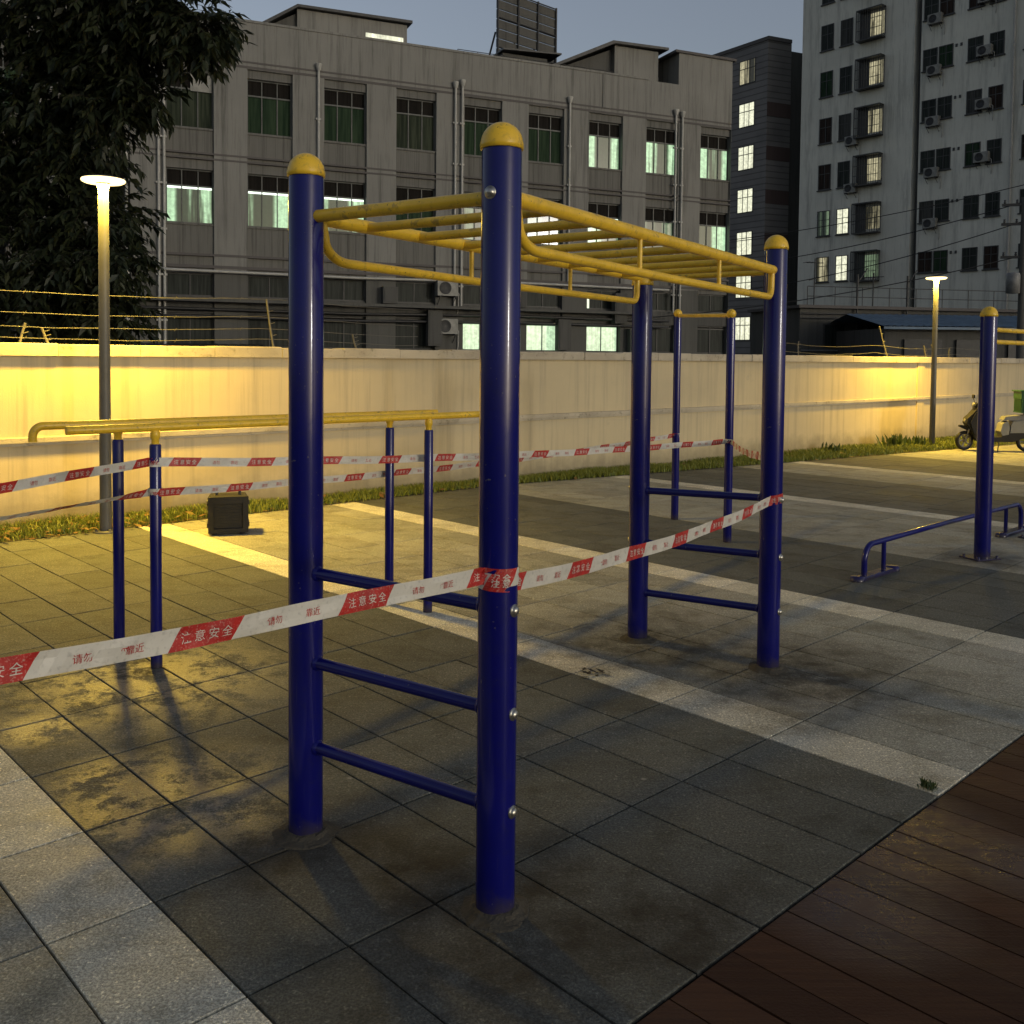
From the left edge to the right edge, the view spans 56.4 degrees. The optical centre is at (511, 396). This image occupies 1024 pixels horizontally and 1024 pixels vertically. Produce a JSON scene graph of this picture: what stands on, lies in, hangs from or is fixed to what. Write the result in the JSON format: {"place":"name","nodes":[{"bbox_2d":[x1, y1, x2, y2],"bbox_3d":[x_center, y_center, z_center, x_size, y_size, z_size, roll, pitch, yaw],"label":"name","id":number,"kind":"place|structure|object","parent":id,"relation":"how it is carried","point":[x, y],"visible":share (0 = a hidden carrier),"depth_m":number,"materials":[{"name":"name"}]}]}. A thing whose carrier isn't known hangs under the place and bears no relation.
{"place":"outdoors","nodes":[
{"label":"outdoors","id":0,"kind":"place"},
{"bbox_2d":[178,0,803,61],"label":"sky","id":1,"kind":"structure","parent":0,"point":[710,27],"materials":[{"name":"blue"}]},
{"bbox_2d":[0,444,1023,1023],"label":"paving","id":2,"kind":"structure","parent":0,"point":[696,796],"depth_m":3.90,"materials":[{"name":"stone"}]},
{"bbox_2d":[80,174,125,533],"bbox_3d":[-3.634,-0.363,8.513,0.370,3.164,0.370,1,2,0],"label":"street lamp","id":3,"kind":"object","parent":2,"relation":"on","point":[103,183],"visible":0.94,"depth_m":8.47,"materials":[{"name":"metal"}]},
{"bbox_2d":[206,491,248,534],"bbox_3d":[-2.565,1.026,8.608,0.374,0.402,0.300,0,2,-17],"label":"portable speaker","id":4,"kind":"object","parent":2,"relation":"on","point":[227,512],"visible":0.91,"depth_m":8.48},
{"bbox_2d":[28,409,478,668],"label":"parallel bars","id":5,"kind":"object","parent":2,"relation":"on","point":[118,428],"visible":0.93,"depth_m":5.09,"materials":[{"name":"yellow paint"}]},
{"bbox_2d":[0,433,679,520],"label":"barrier tape","id":6,"kind":"object","parent":5,"relation":"attached to","point":[161,492],"visible":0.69,"depth_m":5.33,"materials":[{"name":"red"}]},
{"bbox_2d":[0,439,760,493],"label":"barrier tape","id":7,"kind":"object","parent":5,"relation":"attached to","point":[31,482],"visible":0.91,"depth_m":5.29,"materials":[{"name":"red"}]},
{"bbox_2d":[272,122,788,932],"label":"monkey bars","id":8,"kind":"object","parent":2,"relation":"on","point":[504,246],"visible":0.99,"depth_m":3.10,"materials":[{"name":"blue paint"}]},
{"bbox_2d":[0,493,782,684],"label":"barrier tape","id":9,"kind":"object","parent":8,"relation":"attached to","point":[20,667],"visible":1,"depth_m":2.27,"materials":[{"name":"red"}]},
{"bbox_2d":[671,309,735,542],"bbox_3d":[1.767,0.207,8.918,0.083,2.095,1.272,0,2,-13],"label":"pull up bar","id":10,"kind":"object","parent":2,"relation":"on","point":[730,314],"visible":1,"depth_m":8.35,"materials":[{"name":"blue paint"}]},
{"bbox_2d":[850,502,1023,582],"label":"push up bar","id":11,"kind":"object","parent":2,"relation":"on","point":[885,569],"visible":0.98,"depth_m":7.37,"materials":[{"name":"blue paint"}]},
{"bbox_2d":[955,394,1023,451],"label":"motor scooter","id":12,"kind":"object","parent":2,"relation":"on","point":[1011,429],"visible":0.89,"depth_m":17.11,"materials":[{"name":"plastic"}]},
{"bbox_2d":[959,306,1023,561],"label":"double high bar","id":13,"kind":"object","parent":2,"relation":"on","point":[989,330],"visible":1,"depth_m":7.71,"materials":[{"name":"blue paint"}]},
{"bbox_2d":[1,439,1023,541],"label":"soil strip","id":14,"kind":"object","parent":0,"point":[54,534],"visible":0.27,"depth_m":10.54,"materials":[{"name":"brown soil"}]},
{"bbox_2d":[0,445,963,539],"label":"fallen leaves","id":15,"kind":"object","parent":14,"relation":"on","point":[140,525],"visible":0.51,"depth_m":8.85,"materials":[{"name":"brown plant"}]},
{"bbox_2d":[0,432,1023,541],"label":"grass","id":16,"kind":"structure","parent":14,"relation":"on","point":[63,524],"depth_m":11.54,"materials":[{"name":"green plant"}]},
{"bbox_2d":[926,276,946,444],"bbox_3d":[7.881,-0.642,17.821,0.370,3.184,0.370,1,2,0],"label":"street lamp","id":17,"kind":"object","parent":14,"relation":"on","point":[935,279],"visible":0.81,"depth_m":17.78,"materials":[{"name":"metal"}]},
{"bbox_2d":[637,736,1023,1023],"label":"boardwalk","id":18,"kind":"structure","parent":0,"point":[918,918],"depth_m":2.65,"materials":[{"name":"brown wood"}]},
{"label":"ground","id":19,"kind":"structure","parent":0,"visible":0},
{"bbox_2d":[0,0,256,344],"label":"broadleaf tree","id":20,"kind":"object","parent":19,"relation":"on","point":[110,55],"visible":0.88,"depth_m":13.27,"materials":[{"name":"green plant"}]},
{"bbox_2d":[58,342,264,346],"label":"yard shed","id":21,"kind":"structure","parent":19,"relation":"on","point":[186,344],"depth_m":31.71,"materials":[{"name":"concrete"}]},
{"bbox_2d":[0,0,736,353],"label":"factory block","id":22,"kind":"structure","parent":19,"relation":"on","point":[366,108],"depth_m":34.82,"materials":[{"name":"grey paint"}]},
{"bbox_2d":[165,72,212,128],"bbox_3d":[-10.753,-9.863,31.807,1.520,1.840,0.110,0,3,-23],"label":"window","id":23,"kind":"structure","parent":22,"relation":"in","point":[199,112],"depth_m":31.84,"materials":[{"name":"glass"}]},
{"bbox_2d":[166,167,213,223],"bbox_3d":[-10.783,-6.686,31.937,1.520,1.800,0.110,0,3,-23],"label":"window","id":24,"kind":"structure","parent":22,"relation":"in","point":[189,192],"depth_m":31.92,"materials":[{"name":"glass"}]},
{"bbox_2d":[166,272,213,296],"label":"window","id":25,"kind":"structure","parent":22,"relation":"in","point":[183,284],"depth_m":32.02,"materials":[{"name":"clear glass"}]},
{"bbox_2d":[167,312,213,343],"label":"window","id":26,"kind":"structure","parent":22,"relation":"in","point":[198,336],"depth_m":32.10,"materials":[{"name":"clear glass"}]},
{"bbox_2d":[248,174,287,228],"bbox_3d":[-8.390,-6.706,32.976,1.520,1.800,0.110,0,3,-23],"label":"window","id":27,"kind":"structure","parent":22,"relation":"in","point":[267,195],"depth_m":32.94,"materials":[{"name":"glass"}]},
{"bbox_2d":[248,275,287,298],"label":"window","id":28,"kind":"structure","parent":22,"relation":"in","point":[273,287],"depth_m":33.06,"materials":[{"name":"grey glass"}]},
{"bbox_2d":[248,314,287,347],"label":"window","id":29,"kind":"structure","parent":22,"relation":"in","point":[257,336],"depth_m":33.11,"materials":[{"name":"black glass"}]},
{"bbox_2d":[247,79,291,136],"bbox_3d":[-8.360,-9.883,32.846,1.520,1.840,0.110,0,3,-23],"label":"window","id":30,"kind":"structure","parent":22,"relation":"in","point":[269,104],"depth_m":32.83,"materials":[{"name":"glass"}]},
{"bbox_2d":[324,88,364,143],"bbox_3d":[-5.958,-9.903,33.891,1.520,1.840,0.110,0,3,-23],"label":"window","id":31,"kind":"structure","parent":22,"relation":"in","point":[344,111],"depth_m":33.87,"materials":[{"name":"glass"}]},
{"bbox_2d":[324,180,364,232],"bbox_3d":[-5.988,-6.725,34.020,1.520,1.800,0.110,0,3,-23],"label":"window","id":32,"kind":"structure","parent":22,"relation":"in","point":[337,194],"depth_m":33.97,"materials":[{"name":"glass"}]},
{"bbox_2d":[324,279,364,301],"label":"window","id":33,"kind":"structure","parent":22,"relation":"in","point":[334,289],"depth_m":34.12,"materials":[{"name":"grey glass"}]},
{"bbox_2d":[324,316,364,348],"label":"window","id":34,"kind":"structure","parent":22,"relation":"in","point":[347,328],"depth_m":34.17,"materials":[{"name":"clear glass"}]},
{"bbox_2d":[395,318,432,349],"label":"window","id":35,"kind":"structure","parent":22,"relation":"in","point":[412,329],"depth_m":35.19,"materials":[{"name":"black glass"}]},
{"bbox_2d":[396,186,433,231],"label":"window","id":36,"kind":"structure","parent":22,"relation":"in","point":[402,193],"depth_m":35.04,"materials":[{"name":"glass"}]},
{"bbox_2d":[396,282,433,303],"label":"window","id":37,"kind":"structure","parent":22,"relation":"in","point":[408,292],"depth_m":35.19,"materials":[{"name":"grey glass"}]},
{"bbox_2d":[396,97,434,150],"bbox_3d":[-3.565,-9.922,34.929,1.520,1.840,0.110,0,3,-23],"label":"window","id":38,"kind":"structure","parent":22,"relation":"in","point":[415,123],"depth_m":34.93,"materials":[{"name":"glass"}]},
{"bbox_2d":[435,280,458,313],"bbox_3d":[-2.359,-3.636,35.283,0.921,1.267,0.381,0,3,-23],"label":"air conditioner","id":39,"kind":"object","parent":22,"relation":"attached to","point":[443,288],"visible":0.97,"depth_m":35.10,"materials":[{"name":"metal"}]},
{"bbox_2d":[463,284,479,304],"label":"window","id":40,"kind":"structure","parent":22,"relation":"in","point":[471,293],"depth_m":36.07,"materials":[{"name":"grey glass"}]},
{"bbox_2d":[463,320,479,349],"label":"window","id":41,"kind":"structure","parent":22,"relation":"in","point":[471,332],"depth_m":36.14,"materials":[{"name":"grey glass"}]},
{"bbox_2d":[464,106,499,155],"bbox_3d":[-1.163,-9.942,35.974,1.520,1.840,0.110,0,3,-23],"label":"window","id":42,"kind":"structure","parent":22,"relation":"in","point":[477,119],"depth_m":35.87,"materials":[{"name":"glass"}]},
{"bbox_2d":[489,0,556,63],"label":"billboard","id":43,"kind":"object","parent":22,"relation":"on","point":[530,29],"visible":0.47,"depth_m":38.68,"materials":[{"name":"metal"}]},
{"bbox_2d":[526,322,558,351],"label":"window","id":44,"kind":"structure","parent":22,"relation":"in","point":[538,337],"depth_m":37.29,"materials":[{"name":"grey glass"}]},
{"bbox_2d":[527,288,559,307],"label":"window","id":45,"kind":"structure","parent":22,"relation":"in","point":[533,299],"depth_m":37.25,"materials":[{"name":"grey glass"}]},
{"bbox_2d":[528,199,560,244],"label":"window","id":46,"kind":"structure","parent":22,"relation":"in","point":[538,219],"depth_m":37.19,"materials":[{"name":"glass"}]},
{"bbox_2d":[528,113,561,163],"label":"window","id":47,"kind":"structure","parent":22,"relation":"in","point":[545,132],"depth_m":37.02,"materials":[{"name":"glass"}]},
{"bbox_2d":[586,323,617,351],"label":"window","id":48,"kind":"structure","parent":22,"relation":"in","point":[599,339],"depth_m":38.37,"materials":[{"name":"grey glass"}]},
{"bbox_2d":[587,290,617,309],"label":"window","id":49,"kind":"structure","parent":22,"relation":"in","point":[593,304],"depth_m":38.26,"materials":[{"name":"grey glass"}]},
{"bbox_2d":[588,202,618,241],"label":"window","id":50,"kind":"structure","parent":22,"relation":"in","point":[607,210],"depth_m":38.19,"materials":[{"name":"glass"}]},
{"bbox_2d":[589,121,620,169],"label":"window","id":51,"kind":"structure","parent":22,"relation":"in","point":[604,138],"depth_m":38.06,"materials":[{"name":"glass"}]},
{"bbox_2d":[645,207,673,247],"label":"window","id":52,"kind":"structure","parent":22,"relation":"in","point":[660,220],"depth_m":39.22,"materials":[{"name":"glass"}]},
{"bbox_2d":[646,128,674,174],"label":"window","id":53,"kind":"structure","parent":22,"relation":"in","point":[660,153],"depth_m":39.10,"materials":[{"name":"glass"}]},
{"bbox_2d":[652,292,671,311],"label":"window","id":54,"kind":"structure","parent":22,"relation":"in","point":[661,301],"depth_m":39.43,"materials":[{"name":"grey glass"}]},
{"bbox_2d":[652,325,672,352],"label":"window","id":55,"kind":"structure","parent":22,"relation":"in","point":[661,337],"depth_m":39.51,"materials":[{"name":"grey glass"}]},
{"bbox_2d":[697,326,724,353],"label":"window","id":56,"kind":"structure","parent":22,"relation":"in","point":[710,339],"depth_m":40.46,"materials":[{"name":"grey glass"}]},
{"bbox_2d":[698,294,724,312],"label":"window","id":57,"kind":"structure","parent":22,"relation":"in","point":[706,303],"depth_m":40.39,"materials":[{"name":"grey glass"}]},
{"bbox_2d":[699,212,726,250],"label":"window","id":58,"kind":"structure","parent":22,"relation":"in","point":[712,226],"depth_m":40.29,"materials":[{"name":"glass"}]},
{"bbox_2d":[700,134,727,180],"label":"window","id":59,"kind":"structure","parent":22,"relation":"in","point":[714,149],"depth_m":40.16,"materials":[{"name":"glass"}]},
{"bbox_2d":[0,342,1023,527],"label":"boundary wall","id":60,"kind":"structure","parent":19,"relation":"on","point":[573,400],"depth_m":11.44,"materials":[{"name":"beige paint"}]},
{"bbox_2d":[0,290,417,347],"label":"wire fence","id":61,"kind":"object","parent":60,"relation":"on","point":[24,326],"visible":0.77,"depth_m":9.85,"materials":[{"name":"metal"}]},
{"bbox_2d":[713,36,801,353],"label":"stair tower","id":62,"kind":"structure","parent":19,"relation":"on","point":[766,130],"depth_m":66.37,"materials":[{"name":"tile"}]},
{"bbox_2d":[735,316,750,340],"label":"window","id":63,"kind":"structure","parent":62,"relation":"in","point":[743,324],"depth_m":67.26,"materials":[{"name":"grey glass"}]},
{"bbox_2d":[736,231,751,255],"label":"window","id":64,"kind":"structure","parent":62,"relation":"in","point":[743,246],"depth_m":67.06,"materials":[{"name":"grey glass"}]},
{"bbox_2d":[737,187,752,213],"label":"window","id":65,"kind":"structure","parent":62,"relation":"in","point":[744,196],"depth_m":66.92,"materials":[{"name":"grey glass"}]},
{"bbox_2d":[737,144,753,171],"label":"window","id":66,"kind":"structure","parent":62,"relation":"in","point":[745,154],"depth_m":66.78,"materials":[{"name":"grey glass"}]},
{"bbox_2d":[738,101,754,128],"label":"window","id":67,"kind":"structure","parent":62,"relation":"in","point":[746,110],"depth_m":66.70,"materials":[{"name":"grey glass"}]},
{"bbox_2d":[739,57,755,85],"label":"window","id":68,"kind":"structure","parent":62,"relation":"in","point":[747,68],"depth_m":66.57,"materials":[{"name":"grey glass"}]},
{"bbox_2d":[747,268,1017,355],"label":"outbuilding","id":69,"kind":"structure","parent":19,"relation":"on","point":[812,326],"depth_m":44.37,"materials":[{"name":"concrete"}]},
{"bbox_2d":[823,324,844,347],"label":"window","id":70,"kind":"structure","parent":69,"relation":"in","point":[829,330],"depth_m":44.20,"materials":[{"name":"black glass"}]},
{"bbox_2d":[797,0,1023,308],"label":"apartment tower","id":71,"kind":"structure","parent":19,"relation":"on","point":[865,64],"depth_m":57.05,"materials":[{"name":"concrete"}]},
{"bbox_2d":[815,257,828,283],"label":"window","id":72,"kind":"structure","parent":71,"relation":"in","point":[822,268],"depth_m":61.52,"materials":[{"name":"grey glass"}]},
{"bbox_2d":[815,210,829,237],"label":"window","id":73,"kind":"structure","parent":71,"relation":"in","point":[823,217],"depth_m":61.41,"materials":[{"name":"green glass"}]},
{"bbox_2d":[816,164,830,191],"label":"window","id":74,"kind":"structure","parent":71,"relation":"in","point":[824,171],"depth_m":61.29,"materials":[{"name":"brown glass"}]},
{"bbox_2d":[817,117,831,145],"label":"window","id":75,"kind":"structure","parent":71,"relation":"in","point":[825,125],"depth_m":61.17,"materials":[{"name":"brown glass"}]},
{"bbox_2d":[818,70,833,99],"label":"window","id":76,"kind":"structure","parent":71,"relation":"in","point":[826,78],"depth_m":61.06,"materials":[{"name":"green glass"}]},
{"bbox_2d":[819,23,834,52],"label":"window","id":77,"kind":"structure","parent":71,"relation":"in","point":[827,31],"depth_m":60.94,"materials":[{"name":"black glass"}]},
{"bbox_2d":[833,255,847,281],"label":"window","id":78,"kind":"structure","parent":71,"relation":"in","point":[841,262],"depth_m":60.49,"materials":[{"name":"grey glass"}]},
{"bbox_2d":[835,208,848,235],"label":"window","id":79,"kind":"structure","parent":71,"relation":"in","point":[842,215],"depth_m":60.37,"materials":[{"name":"grey glass"}]},
{"bbox_2d":[836,160,849,188],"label":"window","id":80,"kind":"structure","parent":71,"relation":"in","point":[843,171],"depth_m":60.27,"materials":[{"name":"black glass"}]},
{"bbox_2d":[837,113,850,141],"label":"window","id":81,"kind":"structure","parent":71,"relation":"in","point":[844,128],"depth_m":60.15,"materials":[{"name":"grey glass"}]},
{"bbox_2d":[838,65,852,94],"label":"window","id":82,"kind":"structure","parent":71,"relation":"in","point":[845,85],"depth_m":60.04,"materials":[{"name":"black glass"}]},
{"bbox_2d":[839,17,853,47],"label":"window","id":83,"kind":"structure","parent":71,"relation":"in","point":[846,39],"depth_m":59.92,"materials":[{"name":"grey glass"}]},
{"bbox_2d":[850,249,879,282],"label":"window","id":84,"kind":"structure","parent":71,"relation":"in","point":[858,259],"depth_m":59.03,"materials":[{"name":"grey"}]},
{"bbox_2d":[851,201,880,234],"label":"window","id":85,"kind":"structure","parent":71,"relation":"in","point":[860,211],"depth_m":58.93,"materials":[{"name":"grey glass"}]},
{"bbox_2d":[852,152,882,186],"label":"window","id":86,"kind":"structure","parent":71,"relation":"in","point":[865,169],"depth_m":58.83,"materials":[{"name":"grey glass"}]},
{"bbox_2d":[853,102,883,139],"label":"window","id":87,"kind":"structure","parent":71,"relation":"in","point":[867,121],"depth_m":58.73,"materials":[{"name":"grey glass"}]},
{"bbox_2d":[854,53,884,91],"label":"window","id":88,"kind":"structure","parent":71,"relation":"in","point":[869,73],"depth_m":58.57,"materials":[{"name":"grey glass"}]},
{"bbox_2d":[855,4,885,43],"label":"window","id":89,"kind":"structure","parent":71,"relation":"in","point":[872,24],"depth_m":58.42,"materials":[{"name":"grey glass"}]},
{"bbox_2d":[916,251,931,273],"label":"window","id":90,"kind":"structure","parent":71,"relation":"in","point":[924,265],"depth_m":56.32,"materials":[{"name":"brown glass"}]},
{"bbox_2d":[932,250,947,272],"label":"window","id":91,"kind":"structure","parent":71,"relation":"in","point":[940,257],"depth_m":55.60,"materials":[{"name":"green glass"}]},
{"bbox_2d":[934,198,949,221],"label":"window","id":92,"kind":"structure","parent":71,"relation":"in","point":[941,211],"depth_m":55.47,"materials":[{"name":"black glass"}]},
{"bbox_2d":[936,147,950,170],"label":"window","id":93,"kind":"structure","parent":71,"relation":"in","point":[943,155],"depth_m":55.35,"materials":[{"name":"black glass"}]},
{"bbox_2d":[937,95,952,119],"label":"window","id":94,"kind":"structure","parent":71,"relation":"in","point":[944,104],"depth_m":55.23,"materials":[{"name":"black glass"}]},
{"bbox_2d":[938,43,953,68],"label":"window","id":95,"kind":"structure","parent":71,"relation":"in","point":[945,51],"depth_m":55.12,"materials":[{"name":"green glass"}]},
{"bbox_2d":[960,247,977,271],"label":"window","id":96,"kind":"structure","parent":71,"relation":"in","point":[969,255],"depth_m":54.30,"materials":[{"name":"black glass"}]},
{"bbox_2d":[963,194,979,219],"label":"window","id":97,"kind":"structure","parent":71,"relation":"in","point":[970,205],"depth_m":54.18,"materials":[{"name":"black glass"}]},
{"bbox_2d":[963,141,980,167],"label":"window","id":98,"kind":"structure","parent":71,"relation":"in","point":[970,148],"depth_m":54.13,"materials":[{"name":"green glass"}]},
{"bbox_2d":[964,88,982,115],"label":"window","id":99,"kind":"structure","parent":71,"relation":"in","point":[973,95],"depth_m":54.03,"materials":[{"name":"grey glass"}]},
{"bbox_2d":[966,35,983,63],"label":"window","id":100,"kind":"structure","parent":71,"relation":"in","point":[974,42],"depth_m":53.89,"materials":[{"name":"black glass"}]},
{"bbox_2d":[981,245,998,270],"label":"window","id":101,"kind":"structure","parent":71,"relation":"in","point":[990,255],"depth_m":53.41,"materials":[{"name":"brown glass"}]},
{"bbox_2d":[983,192,1000,217],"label":"window","id":102,"kind":"structure","parent":71,"relation":"in","point":[992,200],"depth_m":53.28,"materials":[{"name":"black glass"}]},
{"bbox_2d":[985,138,1001,164],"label":"window","id":103,"kind":"structure","parent":71,"relation":"in","point":[994,146],"depth_m":53.12,"materials":[{"name":"black glass"}]},
{"bbox_2d":[986,84,1003,111],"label":"window","id":104,"kind":"structure","parent":71,"relation":"in","point":[994,92],"depth_m":53.02,"materials":[{"name":"brown glass"}]},
{"bbox_2d":[988,30,1005,58],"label":"window","id":105,"kind":"structure","parent":71,"relation":"in","point":[997,39],"depth_m":52.88,"materials":[{"name":"black glass"}]},
{"bbox_2d":[832,314,1016,357],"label":"workshop shed","id":106,"kind":"structure","parent":19,"relation":"on","point":[953,336],"depth_m":39.43,"materials":[{"name":"metal"}]},
{"bbox_2d":[1000,197,1023,358],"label":"utility pole","id":107,"kind":"object","parent":19,"relation":"on","point":[1014,282],"visible":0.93,"depth_m":34.78,"materials":[{"name":"concrete"}]},
{"bbox_2d":[652,258,1011,317],"bbox_3d":[10.341,-4.124,37.359,17.342,2.436,0.031,1,2,17],"label":"overhead cable","id":108,"kind":"object","parent":107,"relation":"attached to","point":[848,292],"visible":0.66,"depth_m":36.50,"materials":[{"name":"rubber"}]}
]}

